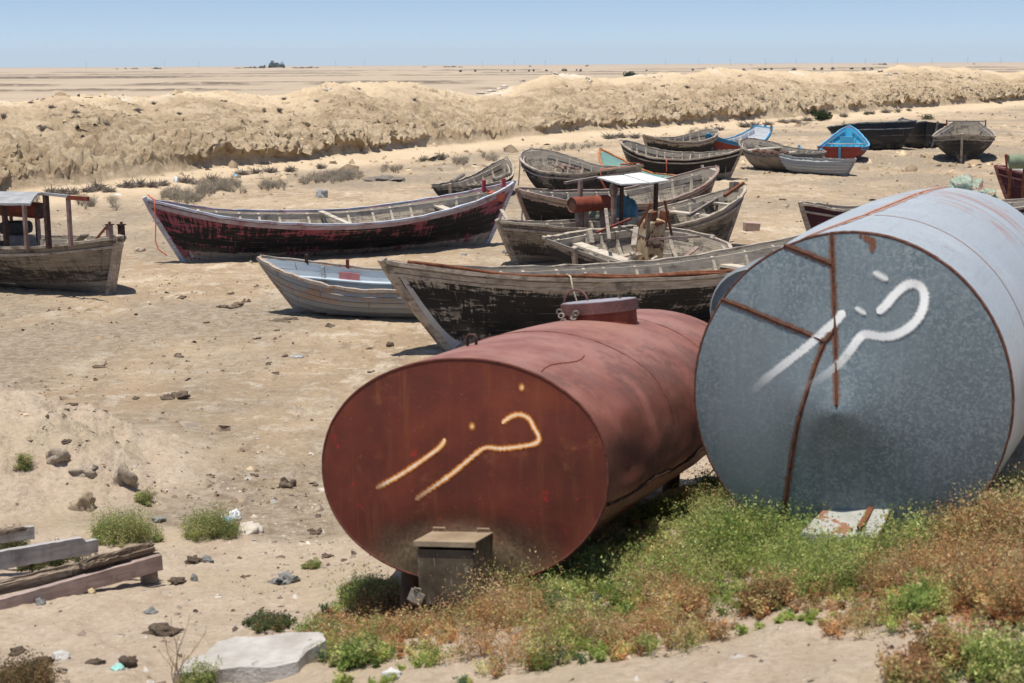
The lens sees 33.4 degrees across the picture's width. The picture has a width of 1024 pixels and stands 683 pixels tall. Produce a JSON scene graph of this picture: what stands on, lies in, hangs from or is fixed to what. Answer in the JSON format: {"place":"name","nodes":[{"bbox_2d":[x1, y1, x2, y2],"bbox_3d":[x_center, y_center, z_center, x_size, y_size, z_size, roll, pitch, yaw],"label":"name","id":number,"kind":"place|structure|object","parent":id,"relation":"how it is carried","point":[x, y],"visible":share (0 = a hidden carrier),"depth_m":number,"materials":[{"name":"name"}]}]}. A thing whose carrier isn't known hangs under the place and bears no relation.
{"place":"outdoors","nodes":[
{"label":"outdoors","id":0,"kind":"place"},
{"bbox_2d":[336,572,399,606],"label":"shrub","id":1,"kind":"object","parent":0,"point":[364,580],"depth_m":11.57,"materials":[{"name":"green plant"}]},
{"bbox_2d":[362,175,405,180],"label":"rock","id":2,"kind":"object","parent":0,"point":[384,178],"visible":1,"depth_m":59.15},
{"bbox_2d":[0,62,1023,682],"bbox_3d":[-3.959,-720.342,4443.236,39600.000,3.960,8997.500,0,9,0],"label":"ground","id":3,"kind":"structure","parent":0,"point":[60,152],"depth_m":28.63,"materials":[{"name":"sand"}]},
{"bbox_2d":[0,522,30,549],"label":"weed under timber","id":4,"kind":"object","parent":3,"relation":"on","point":[13,544],"visible":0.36,"depth_m":13.87,"materials":[{"name":"green plant"}]},
{"bbox_2d":[0,525,34,542],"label":"grey board","id":5,"kind":"object","parent":3,"relation":"on","point":[21,536],"visible":0.54,"depth_m":13.26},
{"bbox_2d":[0,525,28,535],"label":"rotten log","id":6,"kind":"object","parent":5,"relation":"on","point":[10,530],"visible":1,"depth_m":13.01,"materials":[{"name":"brown wood"}]},
{"bbox_2d":[12,448,37,470],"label":"grass tuft","id":7,"kind":"object","parent":3,"relation":"on","point":[23,460],"visible":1,"depth_m":15.51,"materials":[{"name":"green plant"}]},
{"bbox_2d":[0,643,66,682],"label":"orange plant","id":8,"kind":"object","parent":3,"relation":"on","point":[30,672],"visible":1,"depth_m":9.46,"materials":[{"name":"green plant"}]},
{"bbox_2d":[0,536,98,569],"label":"grey board","id":9,"kind":"object","parent":3,"relation":"on","point":[37,553],"visible":1,"depth_m":12.77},
{"bbox_2d":[16,536,85,572],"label":"weed under timber","id":10,"kind":"object","parent":3,"relation":"on","point":[59,562],"visible":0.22,"depth_m":13.32,"materials":[{"name":"green plant"}]},
{"bbox_2d":[45,447,70,464],"bbox_3d":[-4.182,1.067,15.690,0.237,0.190,0.208,0,0,0],"label":"rock","id":11,"kind":"object","parent":3,"relation":"on","point":[55,455],"visible":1,"depth_m":15.63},
{"bbox_2d":[52,650,70,660],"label":"rock","id":12,"kind":"object","parent":3,"relation":"on","point":[62,655],"visible":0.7,"depth_m":10.40,"materials":[{"name":"white stone"}]},
{"bbox_2d":[0,191,126,294],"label":"fishing boat","id":13,"kind":"object","parent":3,"relation":"on","point":[70,261],"visible":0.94,"depth_m":30.16,"materials":[{"name":"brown wood"}]},
{"bbox_2d":[0,206,37,245],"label":"engine","id":14,"kind":"object","parent":13,"relation":"on","point":[16,240],"visible":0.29,"depth_m":31.20,"materials":[{"name":"metal"}]},
{"bbox_2d":[0,220,32,234],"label":"tyre","id":15,"kind":"object","parent":14,"relation":"on","point":[15,227],"visible":0.78,"depth_m":31.16,"materials":[{"name":"rubber"}]},
{"bbox_2d":[0,202,43,245],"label":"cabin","id":16,"kind":"object","parent":13,"relation":"in","point":[35,210],"visible":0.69,"depth_m":31.47,"materials":[{"name":"wood"}]},
{"bbox_2d":[0,549,159,594],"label":"rotten beam","id":17,"kind":"structure","parent":3,"relation":"on","point":[41,577],"depth_m":12.07,"materials":[{"name":"brown wood"}]},
{"bbox_2d":[78,542,154,568],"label":"rotten beam","id":18,"kind":"structure","parent":17,"relation":"on","point":[103,559],"depth_m":12.34,"materials":[{"name":"brown wood"}]},
{"bbox_2d":[0,554,162,609],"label":"pink board","id":19,"kind":"object","parent":3,"relation":"on","point":[103,577],"visible":0.99,"depth_m":12.14,"materials":[{"name":"wood"}]},
{"bbox_2d":[68,491,95,511],"bbox_3d":[-3.814,1.442,15.159,0.243,0.265,0.232,-2,17,-8],"label":"rock","id":20,"kind":"object","parent":3,"relation":"on","point":[86,500],"visible":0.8,"depth_m":15.08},
{"bbox_2d":[68,462,97,478],"bbox_3d":[-3.935,1.196,15.678,0.270,0.164,0.221,-2,9,-8],"label":"rock","id":21,"kind":"object","parent":3,"relation":"on","point":[86,470],"visible":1,"depth_m":15.60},
{"bbox_2d":[111,462,137,487],"bbox_3d":[-3.588,1.260,15.756,0.287,0.358,0.229,0,13,2],"label":"rock","id":22,"kind":"object","parent":3,"relation":"on","point":[123,475],"visible":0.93,"depth_m":15.67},
{"bbox_2d":[83,491,167,546],"bbox_3d":[-3.259,1.545,14.332,0.740,0.524,0.724,0,9,0],"label":"green shrub","id":23,"kind":"object","parent":3,"relation":"on","point":[111,531],"visible":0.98,"depth_m":14.26,"materials":[{"name":"green plant"}]},
{"bbox_2d":[118,655,137,667],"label":"rock","id":24,"kind":"object","parent":3,"relation":"on","point":[126,661],"visible":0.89,"depth_m":9.98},
{"bbox_2d":[133,483,156,506],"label":"grass tuft","id":25,"kind":"object","parent":3,"relation":"on","point":[142,496],"visible":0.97,"depth_m":15.45,"materials":[{"name":"green plant"}]},
{"bbox_2d":[140,571,157,584],"bbox_3d":[-2.704,1.738,12.712,0.127,0.137,0.105,-5,10,-28],"label":"wooden block","id":26,"kind":"object","parent":3,"relation":"on","point":[150,578],"depth_m":12.67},
{"bbox_2d":[141,622,184,636],"bbox_3d":[-2.252,1.869,10.954,0.263,0.108,0.214,1,9,7],"label":"rock","id":27,"kind":"object","parent":3,"relation":"on","point":[164,629],"visible":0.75,"depth_m":10.92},
{"bbox_2d":[160,390,190,399],"bbox_3d":[-4.094,0.671,20.701,0.386,0.132,0.259,-6,11,-30],"label":"dark clod","id":28,"kind":"object","parent":3,"relation":"on","point":[182,394],"visible":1,"depth_m":20.64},
{"bbox_2d":[167,577,186,584],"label":"rock","id":29,"kind":"object","parent":3,"relation":"on","point":[177,580],"visible":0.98,"depth_m":12.52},
{"bbox_2d":[158,615,206,682],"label":"dead stalks","id":30,"kind":"object","parent":3,"relation":"on","point":[177,668],"visible":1,"depth_m":9.20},
{"bbox_2d":[184,555,203,564],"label":"rock","id":31,"kind":"object","parent":3,"relation":"on","point":[194,559],"visible":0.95,"depth_m":13.42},
{"bbox_2d":[175,654,224,682],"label":"yellow plant","id":32,"kind":"object","parent":3,"relation":"on","point":[203,677],"visible":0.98,"depth_m":9.24,"materials":[{"name":"green plant"}]},
{"bbox_2d":[173,499,249,541],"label":"green shrub","id":33,"kind":"object","parent":3,"relation":"on","point":[214,528],"visible":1,"depth_m":14.52,"materials":[{"name":"green plant"}]},
{"bbox_2d":[236,521,263,534],"bbox_3d":[-2.266,1.606,14.748,0.211,0.098,0.240,-8,12,-41],"label":"cloth","id":34,"kind":"object","parent":3,"relation":"on","point":[255,528],"visible":0.93,"depth_m":14.70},
{"bbox_2d":[173,632,327,682],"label":"pale slab","id":35,"kind":"object","parent":3,"relation":"on","point":[264,659],"depth_m":9.41,"materials":[{"name":"concrete"}]},
{"bbox_2d":[178,436,349,545],"bbox_3d":[-2.344,1.332,16.315,1.872,0.205,4.312,-1,9,-5],"label":"rubble","id":36,"kind":"object","parent":3,"relation":"on","point":[294,494],"visible":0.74,"depth_m":15.57,"materials":[{"name":"stone"}]},
{"bbox_2d":[241,609,296,634],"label":"grass tuft","id":37,"kind":"object","parent":3,"relation":"on","point":[262,620],"visible":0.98,"depth_m":10.81,"materials":[{"name":"green plant"}]},
{"bbox_2d":[267,571,299,584],"bbox_3d":[-1.673,1.763,12.617,0.208,0.143,0.232,6,11,33],"label":"rock","id":38,"kind":"object","parent":3,"relation":"on","point":[285,578],"visible":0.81,"depth_m":12.56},
{"bbox_2d":[279,477,296,488],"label":"dark clod","id":39,"kind":"object","parent":3,"relation":"on","point":[284,483],"visible":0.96,"depth_m":16.27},
{"bbox_2d":[300,557,322,569],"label":"grass tuft","id":40,"kind":"object","parent":3,"relation":"on","point":[313,564],"visible":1,"depth_m":12.97,"materials":[{"name":"green plant"}]},
{"bbox_2d":[142,178,515,261],"bbox_3d":[-3.713,-2.579,36.533,8.498,1.596,1.886,-5,15,-27],"label":"fishing boat","id":41,"kind":"object","parent":3,"relation":"on","point":[192,233],"visible":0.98,"depth_m":36.26,"materials":[{"name":"red wood"}]},
{"bbox_2d":[313,605,356,627],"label":"feathery shrub","id":42,"kind":"object","parent":3,"relation":"on","point":[336,616],"visible":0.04,"depth_m":10.68,"materials":[{"name":"brown plant"}]},
{"bbox_2d":[256,254,415,317],"bbox_3d":[-1.878,-0.857,27.430,4.679,0.994,1.550,2,15,13],"label":"clinker dinghy","id":43,"kind":"object","parent":3,"relation":"on","point":[306,285],"visible":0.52,"depth_m":27.41,"materials":[{"name":"grey wood"}]},
{"bbox_2d":[327,625,391,672],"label":"feathery shrub","id":44,"kind":"object","parent":3,"relation":"on","point":[347,654],"visible":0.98,"depth_m":9.25,"materials":[{"name":"green plant"}]},
{"bbox_2d":[361,609,410,635],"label":"feathery shrub","id":45,"kind":"object","parent":3,"relation":"on","point":[365,618],"visible":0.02,"depth_m":10.67,"materials":[{"name":"brown plant"}]},
{"bbox_2d":[381,667,401,679],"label":"rock","id":46,"kind":"object","parent":3,"relation":"on","point":[392,670],"visible":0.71,"depth_m":8.91,"materials":[{"name":"white stone"}]},
{"bbox_2d":[33,120,811,210],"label":"dry grass","id":47,"kind":"structure","parent":3,"relation":"on","point":[202,188],"depth_m":56.61,"materials":[{"name":"beige plant"}]},
{"bbox_2d":[431,156,513,195],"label":"fishing boat","id":48,"kind":"object","parent":3,"relation":"on","point":[490,172],"visible":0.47,"depth_m":53.01,"materials":[{"name":"grey wood"}]},
{"bbox_2d":[0,96,1000,512],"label":"mud crumbs","id":49,"kind":"object","parent":3,"relation":"on","point":[226,428],"visible":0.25,"depth_m":22.40,"materials":[{"name":"soil"}]},
{"bbox_2d":[1,68,1023,180],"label":"mud crumbs","id":50,"kind":"object","parent":3,"relation":"on","point":[510,148],"visible":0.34,"depth_m":70.09,"materials":[{"name":"soil"}]},
{"bbox_2d":[4,398,1023,682],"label":"pebbles","id":51,"kind":"object","parent":3,"relation":"on","point":[294,596],"visible":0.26,"depth_m":11.72,"materials":[{"name":"stone"}]},
{"bbox_2d":[322,289,707,623],"bbox_3d":[0.405,0.738,12.684,2.011,2.195,5.171,-1,5,19],"label":"oval tank","id":52,"kind":"object","parent":3,"relation":"on","point":[571,431],"visible":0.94,"depth_m":10.61,"materials":[{"name":"metal"}]},
{"bbox_2d":[518,147,643,189],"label":"fishing boat","id":53,"kind":"object","parent":3,"relation":"on","point":[541,171],"visible":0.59,"depth_m":51.67,"materials":[{"name":"grey wood"}]},
{"bbox_2d":[377,234,800,351],"bbox_3d":[2.423,-0.985,26.006,9.968,1.680,2.129,-6,11,-31],"label":"fishing boat","id":54,"kind":"object","parent":3,"relation":"on","point":[450,309],"visible":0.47,"depth_m":24.12,"materials":[{"name":"brown wood"}]},
{"bbox_2d":[407,260,726,278],"bbox_3d":[0.924,-1.033,24.166,4.978,0.451,0.329,-4,10,-22],"label":"boat gunwale","id":55,"kind":"object","parent":54,"relation":"on","point":[551,275],"visible":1,"depth_m":23.92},
{"bbox_2d":[583,269,734,275],"bbox_3d":[3.256,-1.195,25.422,5.252,0.292,0.242,-6,11,-33],"label":"boat gunwale","id":56,"kind":"object","parent":54,"relation":"on","point":[729,270],"visible":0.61,"depth_m":24.63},
{"bbox_2d":[575,526,629,578],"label":"feathery shrub","id":57,"kind":"object","parent":3,"relation":"on","point":[600,552],"visible":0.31,"depth_m":10.81,"materials":[{"name":"green plant"}]},
{"bbox_2d":[515,165,719,220],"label":"fishing boat","id":58,"kind":"object","parent":3,"relation":"on","point":[538,204],"visible":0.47,"depth_m":43.11,"materials":[{"name":"grey wood"}]},
{"bbox_2d":[495,172,746,264],"bbox_3d":[2.522,-2.582,35.812,6.872,1.741,2.547,-7,12,-36],"label":"fishing boat","id":59,"kind":"object","parent":3,"relation":"on","point":[523,241],"visible":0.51,"depth_m":35.81,"materials":[{"name":"grey wood"}]},
{"bbox_2d":[567,195,610,227],"bbox_3d":[1.641,-2.647,36.071,0.980,0.870,0.340,-7,12,-36],"label":"fuel tank","id":60,"kind":"object","parent":59,"relation":"on","point":[585,205],"visible":0.91,"depth_m":35.91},
{"bbox_2d":[616,194,637,217],"bbox_3d":[2.440,-2.902,36.520,0.528,0.476,0.505,0,9,0],"label":"tarpaulin","id":61,"kind":"object","parent":59,"relation":"on","point":[630,207],"visible":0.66,"depth_m":36.37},
{"bbox_2d":[687,197,717,216],"bbox_3d":[4.357,-3.048,37.446,0.060,0.410,2.834,4,10,25],"label":"wooden pole","id":62,"kind":"object","parent":59,"relation":"on","point":[700,208],"visible":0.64,"depth_m":36.93,"materials":[{"name":"grey wood"}]},
{"bbox_2d":[598,148,674,177],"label":"fishing boat","id":63,"kind":"object","parent":3,"relation":"on","point":[605,157],"visible":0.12,"depth_m":55.75,"materials":[{"name":"teal wood"}]},
{"bbox_2d":[542,224,731,264],"bbox_3d":[2.422,-1.514,31.167,3.990,0.960,2.164,-9,24,-44],"label":"fishing boat","id":64,"kind":"object","parent":3,"relation":"on","point":[572,247],"visible":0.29,"depth_m":31.55,"materials":[{"name":"grey wood"}]},
{"bbox_2d":[604,208,610,241],"bbox_3d":[1.724,-2.108,30.821,0.063,0.506,1.157,0,9,0],"label":"timber","id":65,"kind":"object","parent":64,"relation":"on","point":[607,225],"visible":1,"depth_m":30.73,"materials":[{"name":"white wood"}]},
{"bbox_2d":[631,227,638,247],"bbox_3d":[2.151,-1.821,29.818,0.090,0.355,0.305,2,10,14],"label":"timber","id":66,"kind":"object","parent":64,"relation":"in","point":[634,241],"visible":1,"depth_m":29.78,"materials":[{"name":"white wood"}]},
{"bbox_2d":[635,210,668,259],"bbox_3d":[2.630,-1.816,31.361,0.562,1.197,0.556,-9,24,-44],"label":"engine","id":67,"kind":"object","parent":64,"relation":"in","point":[647,248],"visible":0.73,"depth_m":31.24,"materials":[{"name":"metal"}]},
{"bbox_2d":[650,235,700,240],"bbox_3d":[2.892,-1.834,30.185,1.055,0.040,0.040,-5,10,-27],"label":"timber","id":68,"kind":"object","parent":64,"relation":"on","point":[678,237],"visible":1,"depth_m":30.18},
{"bbox_2d":[605,568,670,611],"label":"feathery shrub","id":69,"kind":"object","parent":3,"relation":"on","point":[615,595],"visible":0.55,"depth_m":9.93,"materials":[{"name":"green plant"}]},
{"bbox_2d":[288,469,1023,682],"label":"green weeds","id":70,"kind":"object","parent":3,"relation":"on","point":[829,559],"visible":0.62,"depth_m":10.07,"materials":[{"name":"green plant"}]},
{"bbox_2d":[294,460,1023,682],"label":"orange weeds","id":71,"kind":"object","parent":3,"relation":"on","point":[505,611],"visible":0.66,"depth_m":9.46,"materials":[{"name":"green plant"}]},
{"bbox_2d":[627,530,693,568],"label":"feathery shrub","id":72,"kind":"object","parent":3,"relation":"on","point":[651,546],"visible":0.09,"depth_m":10.59,"materials":[{"name":"green plant"}]},
{"bbox_2d":[642,128,718,151],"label":"fishing boat","id":73,"kind":"object","parent":3,"relation":"on","point":[697,141],"visible":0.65,"depth_m":72.77,"materials":[{"name":"grey wood"}]},
{"bbox_2d":[619,139,743,179],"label":"fishing boat","id":74,"kind":"object","parent":3,"relation":"on","point":[652,159],"visible":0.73,"depth_m":58.90,"materials":[{"name":"grey wood"}]},
{"bbox_2d":[648,578,714,626],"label":"feathery shrub","id":75,"kind":"object","parent":3,"relation":"on","point":[688,599],"visible":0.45,"depth_m":9.41,"materials":[{"name":"brown plant"}]},
{"bbox_2d":[685,462,734,504],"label":"climbing weed","id":76,"kind":"object","parent":3,"relation":"on","point":[713,481],"visible":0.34,"depth_m":13.18,"materials":[{"name":"green plant"}]},
{"bbox_2d":[671,491,758,562],"bbox_3d":[1.270,1.188,10.628,0.565,0.596,0.566,0,9,0],"label":"feathery shrub","id":77,"kind":"object","parent":3,"relation":"on","point":[714,526],"visible":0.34,"depth_m":10.56,"materials":[{"name":"green plant"}]},
{"bbox_2d":[710,256,764,317],"bbox_3d":[2.428,0.143,16.352,0.868,1.868,1.100,3,10,20],"label":"galvanised drum","id":78,"kind":"object","parent":3,"relation":"on","point":[727,281],"visible":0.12,"depth_m":15.85,"materials":[{"name":"grey metal"}]},
{"bbox_2d":[705,122,773,154],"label":"fishing boat","id":79,"kind":"object","parent":3,"relation":"on","point":[764,132],"visible":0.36,"depth_m":76.27,"materials":[{"name":"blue wood"}]},
{"bbox_2d":[702,490,801,555],"bbox_3d":[1.481,1.183,10.651,0.632,0.579,0.551,0,9,0],"label":"feathery shrub","id":80,"kind":"object","parent":3,"relation":"on","point":[749,521],"visible":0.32,"depth_m":10.61,"materials":[{"name":"green plant"}]},
{"bbox_2d":[743,221,760,230],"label":"brick block","id":81,"kind":"object","parent":3,"relation":"on","point":[752,226],"depth_m":40.94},
{"bbox_2d":[729,562,805,617],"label":"feathery shrub","id":82,"kind":"object","parent":3,"relation":"on","point":[769,591],"visible":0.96,"depth_m":9.23,"materials":[{"name":"brown plant"}]},
{"bbox_2d":[738,137,826,171],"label":"fishing boat","id":83,"kind":"object","parent":3,"relation":"on","point":[764,161],"visible":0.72,"depth_m":64.09,"materials":[{"name":"grey wood"}]},
{"bbox_2d":[752,149,788,155],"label":"fishing net","id":84,"kind":"object","parent":83,"relation":"on","point":[770,152],"visible":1,"depth_m":63.01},
{"bbox_2d":[756,500,832,557],"bbox_3d":[1.729,1.201,10.502,0.571,0.546,0.475,8,12,41],"label":"feathery shrub","id":85,"kind":"object","parent":3,"relation":"on","point":[793,528],"visible":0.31,"depth_m":10.45,"materials":[{"name":"green plant"}]},
{"bbox_2d":[779,153,856,175],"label":"clinker dinghy","id":86,"kind":"object","parent":3,"relation":"on","point":[825,166],"visible":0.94,"depth_m":60.83,"materials":[{"name":"grey wood"}]},
{"bbox_2d":[814,109,832,120],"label":"green bush","id":87,"kind":"object","parent":3,"relation":"on","point":[823,115],"visible":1,"depth_m":116.92,"materials":[{"name":"green plant"}]},
{"bbox_2d":[810,523,867,554],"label":"feathery shrub","id":88,"kind":"object","parent":3,"relation":"on","point":[833,539],"visible":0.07,"depth_m":10.13,"materials":[{"name":"green plant"}]},
{"bbox_2d":[817,125,869,158],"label":"fishing boat","id":89,"kind":"object","parent":3,"relation":"on","point":[849,141],"visible":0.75,"depth_m":72.44,"materials":[{"name":"blue wood"}]},
{"bbox_2d":[694,186,1023,549],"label":"round tank","id":90,"kind":"object","parent":3,"relation":"on","point":[868,357],"visible":0.94,"depth_m":10.41,"materials":[{"name":"grey metal"}]},
{"bbox_2d":[826,120,916,149],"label":"fishing boat","id":91,"kind":"object","parent":3,"relation":"on","point":[894,135],"visible":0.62,"depth_m":78.33,"materials":[{"name":"brown wood"}]},
{"bbox_2d":[845,522,902,568],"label":"feathery shrub","id":92,"kind":"object","parent":3,"relation":"on","point":[875,539],"visible":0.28,"depth_m":9.99,"materials":[{"name":"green plant"}]},
{"bbox_2d":[865,499,946,558],"bbox_3d":[2.331,1.176,10.024,0.442,0.482,0.545,5,11,30],"label":"feathery shrub","id":93,"kind":"object","parent":3,"relation":"on","point":[914,523],"visible":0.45,"depth_m":9.97,"materials":[{"name":"green plant"}]},
{"bbox_2d":[798,198,1023,230],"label":"fishing boat","id":94,"kind":"object","parent":3,"relation":"on","point":[813,215],"visible":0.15,"depth_m":35.97,"materials":[{"name":"brown wood"}]},
{"bbox_2d":[874,640,951,682],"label":"feathery shrub","id":95,"kind":"object","parent":3,"relation":"on","point":[900,665],"visible":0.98,"depth_m":7.60,"materials":[{"name":"brown plant"}]},
{"bbox_2d":[883,566,956,620],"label":"feathery shrub","id":96,"kind":"object","parent":3,"relation":"on","point":[918,596],"visible":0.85,"depth_m":8.77,"materials":[{"name":"green plant"}]},
{"bbox_2d":[897,117,947,148],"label":"fishing boat","id":97,"kind":"object","parent":3,"relation":"on","point":[922,132],"visible":0.6,"depth_m":79.78,"materials":[{"name":"brown wood"}]},
{"bbox_2d":[899,610,990,673],"bbox_3d":[2.048,1.421,8.013,0.443,0.343,0.422,7,12,40],"label":"feathery shrub","id":98,"kind":"object","parent":3,"relation":"on","point":[941,638],"visible":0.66,"depth_m":7.95,"materials":[{"name":"brown plant"}]},
{"bbox_2d":[909,499,981,552],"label":"feathery shrub","id":99,"kind":"object","parent":3,"relation":"on","point":[941,521],"visible":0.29,"depth_m":9.98,"materials":[{"name":"brown plant"}]},
{"bbox_2d":[932,120,995,163],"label":"fishing boat","id":100,"kind":"object","parent":3,"relation":"on","point":[959,141],"visible":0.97,"depth_m":68.93,"materials":[{"name":"grey wood"}]},
{"bbox_2d":[949,174,985,191],"bbox_3d":[3.972,-1.390,14.950,0.331,0.153,0.297,-6,11,-32],"label":"rag","id":101,"kind":"object","parent":3,"relation":"on","point":[966,181],"visible":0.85,"depth_m":14.88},
{"bbox_2d":[929,546,1011,613],"bbox_3d":[2.360,1.251,8.818,0.480,0.415,0.518,0,9,0],"label":"feathery shrub","id":102,"kind":"object","parent":3,"relation":"on","point":[962,598],"visible":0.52,"depth_m":8.76,"materials":[{"name":"brown plant"}]},
{"bbox_2d":[939,470,1021,545],"bbox_3d":[2.768,1.066,10.088,0.652,0.520,0.636,0,9,0],"label":"feathery shrub","id":103,"kind":"object","parent":3,"relation":"on","point":[974,507],"visible":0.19,"depth_m":10.04,"materials":[{"name":"brown plant"}]},
{"bbox_2d":[947,611,1023,682],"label":"feathery shrub","id":104,"kind":"object","parent":3,"relation":"on","point":[999,661],"visible":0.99,"depth_m":7.69,"materials":[{"name":"green plant"}]},
{"bbox_2d":[955,524,1023,625],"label":"feathery shrub","id":105,"kind":"object","parent":3,"relation":"on","point":[992,601],"visible":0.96,"depth_m":8.50,"materials":[{"name":"brown plant"}]},
{"bbox_2d":[968,483,1023,552],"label":"feathery shrub","id":106,"kind":"object","parent":3,"relation":"on","point":[1006,516],"visible":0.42,"depth_m":9.78,"materials":[{"name":"brown plant"}]},
{"bbox_2d":[993,154,1022,198],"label":"fishing boat","id":107,"kind":"object","parent":3,"relation":"on","point":[1002,173],"visible":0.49,"depth_m":44.91,"materials":[{"name":"red wood"}]},
{"bbox_2d":[1007,154,1023,198],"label":"fuel tank","id":108,"kind":"object","parent":107,"relation":"on","point":[1015,161],"visible":0.98,"depth_m":40.47,"materials":[{"name":"metal"}]},
{"bbox_2d":[0,0,1023,67],"label":"sky","id":109,"kind":"structure","parent":0,"point":[33,33],"materials":[{"name":"blue"}]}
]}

